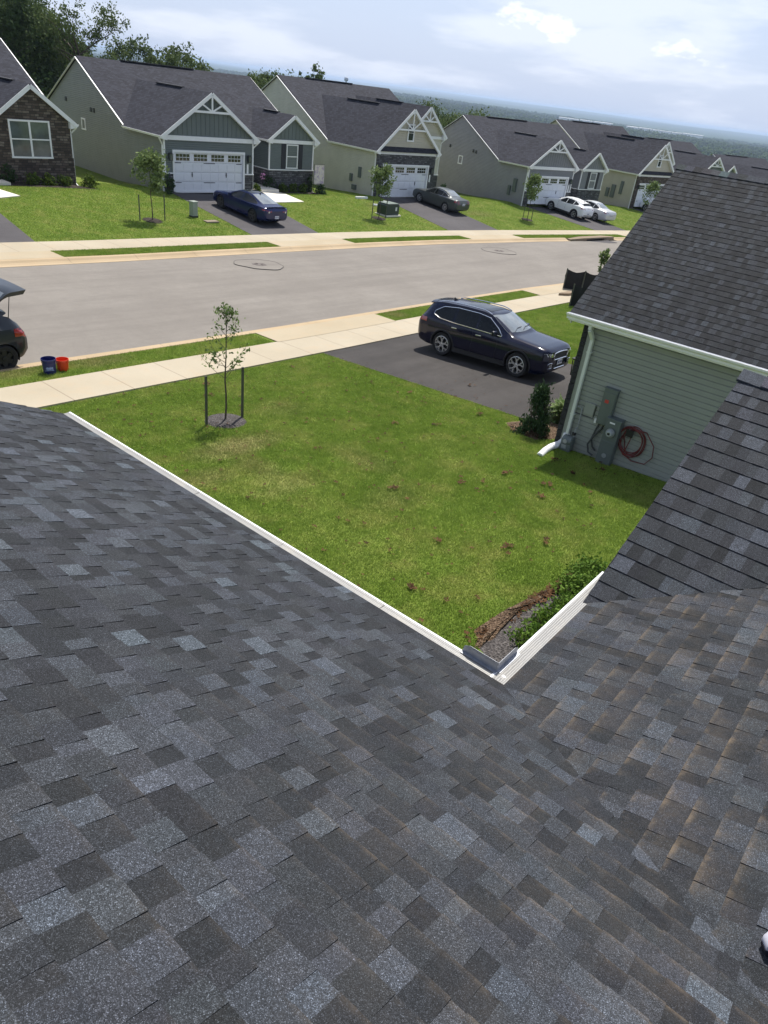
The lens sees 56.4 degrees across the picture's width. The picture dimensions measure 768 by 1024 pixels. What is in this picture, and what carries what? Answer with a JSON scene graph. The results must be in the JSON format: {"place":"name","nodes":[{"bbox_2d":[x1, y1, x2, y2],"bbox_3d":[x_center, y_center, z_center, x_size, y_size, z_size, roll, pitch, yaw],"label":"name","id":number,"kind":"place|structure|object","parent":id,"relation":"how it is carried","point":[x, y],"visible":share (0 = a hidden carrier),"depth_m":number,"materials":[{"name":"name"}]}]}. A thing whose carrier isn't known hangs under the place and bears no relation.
{"place":"outdoors","nodes":[
{"label":"outdoors","id":0,"kind":"place"},
{"bbox_2d":[0,189,19,198],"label":"path","id":1,"kind":"structure","parent":0,"point":[4,194],"depth_m":35.51,"materials":[{"name":"concrete"}]},
{"bbox_2d":[0,213,34,242],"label":"driveway","id":2,"kind":"structure","parent":0,"point":[10,231],"depth_m":30.50,"materials":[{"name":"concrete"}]},
{"bbox_2d":[172,192,317,234],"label":"driveway","id":3,"kind":"structure","parent":0,"point":[241,221],"depth_m":41.91,"materials":[{"name":"grey asphalt"}]},
{"bbox_2d":[213,189,286,221],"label":"parked fastback","id":4,"kind":"object","parent":3,"relation":"on","point":[254,205],"visible":1,"depth_m":41.35,"materials":[{"name":"blue paint"}]},
{"bbox_2d":[253,194,277,203],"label":"rear window","id":5,"kind":"structure","parent":4,"relation":"in","point":[263,198],"depth_m":41.33,"materials":[{"name":"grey glass"}]},
{"bbox_2d":[263,192,303,202],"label":"path","id":6,"kind":"structure","parent":0,"point":[279,197],"depth_m":48.83,"materials":[{"name":"concrete"}]},
{"bbox_2d":[0,292,570,408],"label":"sidewalk","id":7,"kind":"structure","parent":0,"point":[51,392],"depth_m":19.58,"materials":[{"name":"concrete"}]},
{"bbox_2d":[0,241,621,364],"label":"road","id":8,"kind":"structure","parent":0,"point":[68,310],"depth_m":28.37,"materials":[{"name":"grey asphalt"}]},
{"bbox_2d":[0,278,27,369],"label":"parked hatchback","id":9,"kind":"object","parent":8,"relation":"on","point":[13,344],"visible":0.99,"depth_m":17.35,"materials":[{"name":"grey paint"}]},
{"bbox_2d":[234,259,283,269],"bbox_3d":[-5.642,-11.308,32.697,2.384,0.030,2.446,26,33,31],"label":"manhole cover","id":10,"kind":"object","parent":8,"relation":"on","point":[258,264],"visible":1,"depth_m":32.68,"materials":[{"name":"concrete"}]},
{"bbox_2d":[0,283,563,371],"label":"kerb","id":11,"kind":"structure","parent":8,"relation":"on","point":[76,358],"depth_m":22.74,"materials":[{"name":"concrete"}]},
{"bbox_2d":[0,238,567,267],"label":"kerb","id":12,"kind":"structure","parent":8,"relation":"on","point":[94,259],"depth_m":34.28,"materials":[{"name":"concrete"}]},
{"bbox_2d":[481,247,515,254],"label":"manhole cover","id":13,"kind":"object","parent":8,"relation":"on","point":[498,250],"visible":1,"depth_m":45.88,"materials":[{"name":"metal"}]},
{"bbox_2d":[567,235,616,242],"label":"storm drain","id":14,"kind":"object","parent":8,"relation":"on","point":[605,239],"visible":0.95,"depth_m":56.48,"materials":[{"name":"concrete"}]},
{"bbox_2d":[0,230,629,251],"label":"sidewalk","id":15,"kind":"structure","parent":0,"point":[69,245],"depth_m":37.30,"materials":[{"name":"concrete"}]},
{"bbox_2d":[0,47,767,652],"bbox_3d":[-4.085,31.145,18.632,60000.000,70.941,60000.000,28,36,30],"label":"ground","id":16,"kind":"structure","parent":0,"point":[670,127],"depth_m":15.11,"materials":[{"name":"green plant"}]},
{"bbox_2d":[0,0,68,70],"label":"tree","id":17,"kind":"object","parent":16,"relation":"on","point":[17,15],"visible":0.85,"depth_m":78.28,"materials":[{"name":"green plant"}]},
{"bbox_2d":[0,38,78,185],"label":"stone front house","id":18,"kind":"structure","parent":16,"relation":"on","point":[36,125],"depth_m":38.73,"materials":[{"name":"brown stone"}]},
{"bbox_2d":[7,119,53,158],"bbox_3d":[-19.018,-20.070,38.542,0.070,1.850,2.240,30,37,33],"label":"window","id":19,"kind":"structure","parent":18,"relation":"in","point":[28,138],"depth_m":38.53,"materials":[{"name":"white paint"}]},
{"bbox_2d":[0,0,78,94],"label":"tree","id":20,"kind":"object","parent":16,"relation":"on","point":[38,64],"visible":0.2,"depth_m":82.23,"materials":[{"name":"green plant"}]},
{"bbox_2d":[14,45,72,94],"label":"tree","id":21,"kind":"object","parent":16,"relation":"on","point":[61,71],"visible":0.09,"depth_m":87.63,"materials":[{"name":"green plant"}]},
{"bbox_2d":[3,183,99,189],"bbox_3d":[-18.559,-18.010,39.523,6.205,0.306,2.053,-20,40,-37],"label":"mulch bed","id":22,"kind":"object","parent":16,"relation":"on","point":[50,186],"visible":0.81,"depth_m":39.07,"materials":[{"name":"brown soil"}]},
{"bbox_2d":[0,161,18,182],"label":"shrub","id":23,"kind":"object","parent":22,"relation":"on","point":[9,174],"visible":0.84,"depth_m":38.19,"materials":[{"name":"green plant"}]},
{"bbox_2d":[23,172,41,184],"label":"shrub","id":24,"kind":"object","parent":22,"relation":"on","point":[33,180],"visible":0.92,"depth_m":38.51,"materials":[{"name":"green plant"}]},
{"bbox_2d":[40,172,57,185],"bbox_3d":[-18.376,-18.151,39.134,0.912,0.780,0.839,28,36,30],"label":"shrub","id":25,"kind":"object","parent":22,"relation":"on","point":[47,180],"visible":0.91,"depth_m":39.02,"materials":[{"name":"green plant"}]},
{"bbox_2d":[56,174,72,186],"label":"shrub","id":26,"kind":"object","parent":22,"relation":"on","point":[65,180],"visible":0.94,"depth_m":39.55,"materials":[{"name":"green plant"}]},
{"bbox_2d":[80,171,99,187],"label":"shrub","id":27,"kind":"object","parent":22,"relation":"on","point":[90,182],"visible":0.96,"depth_m":40.48,"materials":[{"name":"green plant"}]},
{"bbox_2d":[16,55,90,96],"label":"understorey","id":28,"kind":"object","parent":16,"relation":"on","point":[41,81],"visible":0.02,"depth_m":81.04,"materials":[{"name":"green plant"}]},
{"bbox_2d":[26,29,93,87],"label":"tree","id":29,"kind":"object","parent":16,"relation":"on","point":[70,51],"visible":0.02,"depth_m":92.18,"materials":[{"name":"green plant"}]},
{"bbox_2d":[30,0,130,76],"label":"tree","id":30,"kind":"object","parent":16,"relation":"on","point":[95,35],"visible":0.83,"depth_m":80.73,"materials":[{"name":"green plant"}]},
{"bbox_2d":[101,34,162,63],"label":"tree","id":31,"kind":"object","parent":16,"relation":"on","point":[130,46],"visible":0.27,"depth_m":93.93,"materials":[{"name":"green plant"}]},
{"bbox_2d":[128,146,169,218],"bbox_3d":[-11.860,-16.509,36.191,1.967,3.552,2.082,28,36,30],"label":"sapling","id":32,"kind":"object","parent":16,"relation":"on","point":[143,161],"visible":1,"depth_m":35.69,"materials":[{"name":"green plant"}]},
{"bbox_2d":[163,173,175,194],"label":"shrub","id":33,"kind":"object","parent":16,"relation":"on","point":[169,186],"visible":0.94,"depth_m":42.67,"materials":[{"name":"green plant"}]},
{"bbox_2d":[145,42,212,71],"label":"tree","id":34,"kind":"object","parent":16,"relation":"on","point":[172,56],"visible":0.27,"depth_m":96.30,"materials":[{"name":"green plant"}]},
{"bbox_2d":[46,55,319,192],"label":"green house","id":35,"kind":"structure","parent":16,"relation":"on","point":[233,132],"depth_m":46.60,"materials":[{"name":"black plastic"}]},
{"bbox_2d":[174,152,241,190],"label":"garage door","id":36,"kind":"structure","parent":35,"relation":"in","point":[189,176],"depth_m":44.84,"materials":[{"name":"white paint"}]},
{"bbox_2d":[286,144,298,168],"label":"window","id":37,"kind":"structure","parent":35,"relation":"in","point":[287,167],"depth_m":51.06,"materials":[{"name":"white paint"}]},
{"bbox_2d":[189,200,197,217],"bbox_3d":[-10.473,-16.647,39.336,0.380,0.850,0.380,28,36,30],"label":"utility pedestal","id":38,"kind":"object","parent":16,"relation":"on","point":[193,208],"visible":1,"depth_m":39.22,"materials":[{"name":"grey plastic"}]},
{"bbox_2d":[178,41,213,71],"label":"tree","id":39,"kind":"object","parent":16,"relation":"on","point":[204,66],"visible":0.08,"depth_m":97.60,"materials":[{"name":"green plant"}]},
{"bbox_2d":[204,376,207,424],"bbox_3d":[-3.883,-2.341,15.631,0.045,1.320,0.045,28,36,30],"label":"tree stake","id":40,"kind":"object","parent":16,"relation":"on","point":[206,403],"visible":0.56,"depth_m":15.58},
{"bbox_2d":[204,413,245,428],"bbox_3d":[-3.600,-2.062,16.215,1.048,0.126,1.007,28,36,30],"label":"mulch ring","id":41,"kind":"object","parent":16,"relation":"on","point":[232,421],"visible":0.91,"depth_m":16.11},
{"bbox_2d":[201,302,249,418],"bbox_3d":[-3.380,-3.148,15.517,1.070,2.730,1.036,-4,33,-19],"label":"sapling","id":42,"kind":"object","parent":41,"relation":"on","point":[229,310],"visible":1,"depth_m":15.27,"materials":[{"name":"green plant"}]},
{"bbox_2d":[241,367,243,417],"bbox_3d":[-3.212,-2.616,16.233,0.045,1.400,0.045,28,36,30],"label":"tree stake","id":43,"kind":"object","parent":16,"relation":"on","point":[242,391],"visible":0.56,"depth_m":16.16,"materials":[{"name":"black metal"}]},
{"bbox_2d":[247,67,283,89],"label":"tree","id":44,"kind":"object","parent":16,"relation":"on","point":[261,80],"visible":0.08,"depth_m":101.32,"materials":[{"name":"green plant"}]},
{"bbox_2d":[0,290,538,387],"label":"verge","id":45,"kind":"structure","parent":16,"relation":"on","point":[264,337],"depth_m":19.59,"materials":[{"name":"plant"}]},
{"bbox_2d":[40,356,55,374],"bbox_3d":[-8.207,-3.587,17.533,0.355,0.370,0.358,28,36,30],"label":"bucket","id":46,"kind":"object","parent":45,"relation":"on","point":[48,364],"visible":1,"depth_m":17.46,"materials":[{"name":"plastic"}]},
{"bbox_2d":[56,357,68,370],"bbox_3d":[-8.030,-3.689,17.868,0.316,0.280,0.326,28,36,30],"label":"bucket","id":47,"kind":"object","parent":45,"relation":"on","point":[62,363],"visible":0.91,"depth_m":17.81,"materials":[{"name":"plastic"}]},
{"bbox_2d":[279,191,321,194],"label":"mulch bed","id":48,"kind":"object","parent":16,"relation":"on","point":[294,192],"visible":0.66,"depth_m":51.97,"materials":[{"name":"brown soil"}]},
{"bbox_2d":[313,164,324,187],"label":"garden flag","id":49,"kind":"object","parent":48,"relation":"on","point":[319,174],"visible":0.96,"depth_m":52.40,"materials":[{"name":"white fabric"}]},
{"bbox_2d":[285,63,324,78],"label":"tree","id":50,"kind":"object","parent":16,"relation":"on","point":[319,74],"visible":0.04,"depth_m":103.49,"materials":[{"name":"green plant"}]},
{"bbox_2d":[269,239,352,246],"bbox_3d":[-3.892,-14.790,39.261,1.158,0.220,5.700,28,36,30],"label":"driveway crossing","id":51,"kind":"object","parent":16,"relation":"on","point":[309,242],"visible":1,"depth_m":39.17,"materials":[{"name":"concrete"}]},
{"bbox_2d":[0,182,643,241],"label":"lawn grass","id":52,"kind":"structure","parent":16,"relation":"on","point":[133,188],"depth_m":39.77,"materials":[{"name":"green plant"}]},
{"bbox_2d":[257,314,394,341],"bbox_3d":[-1.851,-6.475,24.967,1.090,0.246,6.000,28,36,30],"label":"driveway crossing","id":53,"kind":"object","parent":16,"relation":"on","point":[296,332],"visible":1,"depth_m":24.71,"materials":[{"name":"concrete"}]},
{"bbox_2d":[261,74,446,196],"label":"beige house","id":54,"kind":"structure","parent":16,"relation":"on","point":[358,132],"depth_m":57.94,"materials":[{"name":"black plastic"}]},
{"bbox_2d":[382,166,426,195],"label":"garage door","id":55,"kind":"structure","parent":54,"relation":"in","point":[404,186],"depth_m":57.62,"materials":[{"name":"white paint"}]},
{"bbox_2d":[406,124,415,141],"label":"gable window","id":56,"kind":"structure","parent":54,"relation":"in","point":[410,136],"depth_m":55.71,"materials":[{"name":"white paint"}]},
{"bbox_2d":[78,357,639,642],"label":"fallen leaves","id":57,"kind":"object","parent":16,"relation":"on","point":[484,630],"visible":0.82,"depth_m":12.85,"materials":[{"name":"brown plant"}]},
{"bbox_2d":[368,162,396,217],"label":"sapling","id":58,"kind":"object","parent":16,"relation":"on","point":[384,173],"visible":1,"depth_m":48.11,"materials":[{"name":"green plant"}]},
{"bbox_2d":[0,369,767,1023],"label":"shingled house","id":59,"kind":"structure","parent":16,"relation":"on","point":[250,773],"depth_m":2.75,"materials":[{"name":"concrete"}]},
{"bbox_2d":[761,932,767,956],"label":"trainer shoe","id":60,"kind":"object","parent":59,"relation":"on","point":[764,941],"visible":1,"depth_m":2.48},
{"bbox_2d":[374,201,400,216],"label":"transformer box","id":61,"kind":"object","parent":16,"relation":"on","point":[392,209],"visible":1,"depth_m":50.41,"materials":[{"name":"metal"}]},
{"bbox_2d":[90,53,767,160],"bbox_3d":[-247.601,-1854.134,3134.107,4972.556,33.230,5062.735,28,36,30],"label":"woods","id":62,"kind":"object","parent":16,"relation":"on","point":[708,146],"visible":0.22,"depth_m":2280.32,"materials":[{"name":"green plant"}]},
{"bbox_2d":[416,97,489,127],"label":"tree","id":63,"kind":"object","parent":16,"relation":"on","point":[444,120],"visible":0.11,"depth_m":113.85,"materials":[{"name":"green plant"}]},
{"bbox_2d":[463,235,521,238],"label":"driveway crossing","id":64,"kind":"object","parent":16,"relation":"on","point":[489,236],"visible":1,"depth_m":50.17,"materials":[{"name":"concrete"}]},
{"bbox_2d":[436,114,608,206],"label":"grey house","id":65,"kind":"structure","parent":16,"relation":"on","point":[498,158],"depth_m":67.66,"materials":[{"name":"black plastic"}]},
{"bbox_2d":[528,178,566,202],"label":"garage door","id":66,"kind":"structure","parent":65,"relation":"in","point":[550,187],"depth_m":66.29,"materials":[{"name":"white paint"}]},
{"bbox_2d":[478,588,577,662],"bbox_3d":[2.363,1.621,10.229,1.460,0.250,3.652,28,36,30],"label":"mulch bed","id":67,"kind":"object","parent":16,"relation":"on","point":[498,648],"visible":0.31,"depth_m":9.77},
{"bbox_2d":[473,586,559,648],"bbox_3d":[2.002,1.425,10.497,0.379,0.232,2.769,30,37,33],"label":"mulch edge","id":68,"kind":"object","parent":67,"relation":"on","point":[495,624],"visible":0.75,"depth_m":10.04,"materials":[{"name":"brown wood"}]},
{"bbox_2d":[503,617,541,648],"bbox_3d":[1.988,1.699,9.517,0.844,0.523,0.920,21,33,22],"label":"shrub","id":69,"kind":"object","parent":67,"relation":"on","point":[526,632],"visible":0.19,"depth_m":9.64,"materials":[{"name":"green plant"}]},
{"bbox_2d":[521,598,563,628],"bbox_3d":[2.410,1.517,9.985,0.871,0.505,0.833,-11,35,-28],"label":"shrub","id":70,"kind":"object","parent":67,"relation":"on","point":[546,614],"visible":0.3,"depth_m":10.04,"materials":[{"name":"green plant"}]},
{"bbox_2d":[548,587,584,612],"bbox_3d":[2.794,1.293,10.461,0.697,0.547,0.931,28,36,30],"label":"shrub","id":71,"kind":"object","parent":67,"relation":"on","point":[564,601],"visible":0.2,"depth_m":10.48,"materials":[{"name":"green plant"}]},
{"bbox_2d":[550,564,596,597],"bbox_3d":[2.947,1.116,10.916,0.846,0.496,0.928,28,36,30],"label":"shrub","id":72,"kind":"object","parent":67,"relation":"on","point":[579,582],"visible":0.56,"depth_m":10.92,"materials":[{"name":"green plant"}]},
{"bbox_2d":[558,551,607,578],"bbox_3d":[3.255,0.918,11.343,0.832,0.523,0.889,-4,33,-19],"label":"shrub","id":73,"kind":"object","parent":67,"relation":"on","point":[593,566],"visible":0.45,"depth_m":11.40,"materials":[{"name":"green plant"}]},
{"bbox_2d":[506,421,557,439],"bbox_3d":[3.860,-2.123,17.947,1.617,0.208,1.921,28,36,30],"label":"mulch bed","id":74,"kind":"object","parent":16,"relation":"on","point":[553,428],"visible":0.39,"depth_m":17.54,"materials":[{"name":"brown wood"}]},
{"bbox_2d":[509,378,555,438],"bbox_3d":[3.684,-2.479,17.147,0.998,1.463,0.905,28,36,30],"label":"juniper shrub","id":75,"kind":"object","parent":74,"relation":"on","point":[539,408],"visible":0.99,"depth_m":17.12,"materials":[{"name":"green plant"}]},
{"bbox_2d":[523,172,543,218],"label":"sapling","id":76,"kind":"object","parent":16,"relation":"on","point":[536,181],"visible":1,"depth_m":58.22,"materials":[{"name":"green plant"}]},
{"bbox_2d":[524,285,571,294],"bbox_3d":[10.410,-12.105,38.375,1.218,0.275,9.315,31,38,34],"label":"driveway crossing","id":77,"kind":"object","parent":16,"relation":"on","point":[549,290],"visible":0.36,"depth_m":36.40,"materials":[{"name":"concrete"}]},
{"bbox_2d":[569,284,586,305],"bbox_3d":[9.826,-10.089,33.604,2.286,1.118,0.307,-3,32,-16],"label":"silt fence","id":78,"kind":"object","parent":16,"relation":"on","point":[577,293],"visible":0.23,"depth_m":33.34,"materials":[{"name":"black fabric"}]},
{"bbox_2d":[563,268,596,288],"bbox_3d":[10.952,-12.057,37.508,3.261,1.181,0.542,-5,33,-19],"label":"silt fence","id":79,"kind":"object","parent":16,"relation":"on","point":[585,279],"visible":0.37,"depth_m":37.16,"materials":[{"name":"black fabric"}]},
{"bbox_2d":[597,248,610,271],"bbox_3d":[11.584,-12.735,37.746,1.098,2.294,0.842,28,36,30],"label":"sapling","id":80,"kind":"object","parent":16,"relation":"on","point":[604,255],"visible":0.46,"depth_m":37.38,"materials":[{"name":"green plant"}]},
{"bbox_2d":[595,416,625,465],"bbox_3d":[4.997,-1.536,15.943,0.360,1.150,0.340,28,36,30],"label":"meter pedestal","id":81,"kind":"object","parent":16,"relation":"on","point":[611,435],"visible":0.93,"depth_m":15.86,"materials":[{"name":"grey metal"}]},
{"bbox_2d":[549,119,674,208],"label":"cream house","id":82,"kind":"structure","parent":16,"relation":"on","point":[635,165],"depth_m":79.28,"materials":[{"name":"black plastic"}]},
{"bbox_2d":[635,185,662,205],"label":"garage door","id":83,"kind":"structure","parent":82,"relation":"in","point":[639,199],"depth_m":78.93,"materials":[{"name":"white paint"}]},
{"bbox_2d":[554,164,767,481],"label":"neighbour house","id":84,"kind":"structure","parent":16,"relation":"on","point":[669,310],"depth_m":15.15,"materials":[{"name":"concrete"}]},
{"bbox_2d":[537,432,569,456],"bbox_3d":[3.867,-1.555,16.501,1.028,0.438,0.275,-20,40,-38],"label":"downspout extension","id":85,"kind":"object","parent":84,"relation":"attached to","point":[543,451],"visible":0.84,"depth_m":16.52,"materials":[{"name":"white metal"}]},
{"bbox_2d":[559,406,582,451],"bbox_3d":[4.268,-1.859,16.497,0.371,1.213,0.283,28,36,30],"label":"gas meter","id":86,"kind":"object","parent":84,"relation":"attached to","point":[567,443],"visible":0.97,"depth_m":16.51,"materials":[{"name":"grey metal"}]},
{"bbox_2d":[576,401,596,422],"bbox_3d":[4.647,-2.261,16.143,0.641,0.415,0.070,28,36,30],"label":"cable box","id":87,"kind":"object","parent":84,"relation":"attached to","point":[590,408],"visible":0.98,"depth_m":16.10,"materials":[{"name":"grey plastic"}]},
{"bbox_2d":[587,386,620,455],"bbox_3d":[4.876,-2.000,16.002,0.387,1.636,0.171,28,36,30],"label":"electric panel","id":88,"kind":"object","parent":84,"relation":"attached to","point":[609,402],"visible":0.98,"depth_m":15.73,"materials":[{"name":"grey metal"}]},
{"bbox_2d":[625,429,633,437],"bbox_3d":[5.402,-1.733,15.646,0.160,0.160,0.170,28,36,30],"label":"hose hanger","id":89,"kind":"object","parent":84,"relation":"attached to","point":[629,433],"visible":1,"depth_m":15.58,"materials":[{"name":"black plastic"}]},
{"bbox_2d":[618,426,653,464],"bbox_3d":[5.512,-1.466,15.678,0.869,0.798,0.070,28,36,30],"label":"garden hose","id":90,"kind":"object","parent":89,"relation":"hanging from","point":[632,428],"visible":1,"depth_m":15.69,"materials":[{"name":"red rubber"}]},
{"bbox_2d":[626,126,702,137],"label":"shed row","id":91,"kind":"object","parent":16,"relation":"on","point":[687,134],"visible":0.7,"depth_m":2754.78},
{"bbox_2d":[644,137,736,172],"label":"slate blue house","id":92,"kind":"structure","parent":16,"relation":"on","point":[688,153],"depth_m":91.31,"materials":[{"name":"black plastic"}]},
{"bbox_2d":[37,0,767,134],"label":"sky","id":93,"kind":"structure","parent":0,"point":[704,63],"materials":[{"name":"blue"}]},
{"bbox_2d":[381,197,496,229],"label":"driveway","id":94,"kind":"structure","parent":0,"point":[447,220],"depth_m":54.45,"materials":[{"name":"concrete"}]},
{"bbox_2d":[413,187,469,211],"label":"parked sedan","id":95,"kind":"object","parent":94,"relation":"on","point":[445,199],"visible":1,"depth_m":55.83,"materials":[{"name":"grey paint"}]},
{"bbox_2d":[325,334,572,418],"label":"driveway","id":96,"kind":"structure","parent":0,"point":[408,356],"depth_m":21.75,"materials":[{"name":"grey asphalt"}]},
{"bbox_2d":[418,297,570,376],"bbox_3d":[3.505,-5.687,22.928,4.868,1.716,2.248,25,33,32],"label":"parked suv","id":97,"kind":"object","parent":96,"relation":"on","point":[516,345],"visible":1,"depth_m":22.25,"materials":[{"name":"black paint"}]},
{"bbox_2d":[526,206,625,230],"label":"driveway","id":98,"kind":"structure","parent":0,"point":[588,222],"depth_m":64.77,"materials":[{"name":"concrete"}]},
{"bbox_2d":[545,196,593,218],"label":"parked crossover","id":99,"kind":"object","parent":98,"relation":"on","point":[574,207],"visible":1,"depth_m":64.69,"materials":[{"name":"white paint"}]},
{"bbox_2d":[585,200,615,220],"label":"parked sedan","id":100,"kind":"object","parent":98,"relation":"on","point":[602,211],"visible":0.55,"depth_m":65.58,"materials":[{"name":"silver metal"}]},
{"bbox_2d":[710,154,767,177],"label":"pale blue house","id":101,"kind":"structure","parent":0,"point":[755,167],"depth_m":104.40,"materials":[{"name":"black plastic"}]},
{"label":"verge","id":102,"kind":"structure","parent":0,"visible":0},
{"bbox_2d":[0,251,62,259],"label":"driveway crossing","id":103,"kind":"object","parent":102,"relation":"on","point":[26,255],"visible":1,"depth_m":27.92,"materials":[{"name":"concrete"}]},
{"bbox_2d":[50,234,625,256],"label":"verge grass","id":104,"kind":"structure","parent":102,"relation":"on","point":[117,251],"depth_m":34.96,"materials":[{"name":"green plant"}]},
{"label":"driveway","id":105,"kind":"structure","parent":0,"visible":0},
{"bbox_2d":[547,394,564,423],"bbox_3d":[4.535,-2.602,18.219,0.794,0.764,0.878,4,31,-5],"label":"potted hosta","id":106,"kind":"object","parent":105,"relation":"on","point":[558,405],"visible":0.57,"depth_m":18.08,"materials":[{"name":"green plant"}]},
{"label":"mulch ring","id":107,"kind":"object","parent":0,"visible":0},
{"bbox_2d":[642,180,660,206],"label":"sapling","id":108,"kind":"object","parent":107,"relation":"on","point":[653,186],"visible":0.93,"depth_m":70.55,"materials":[{"name":"green plant"}]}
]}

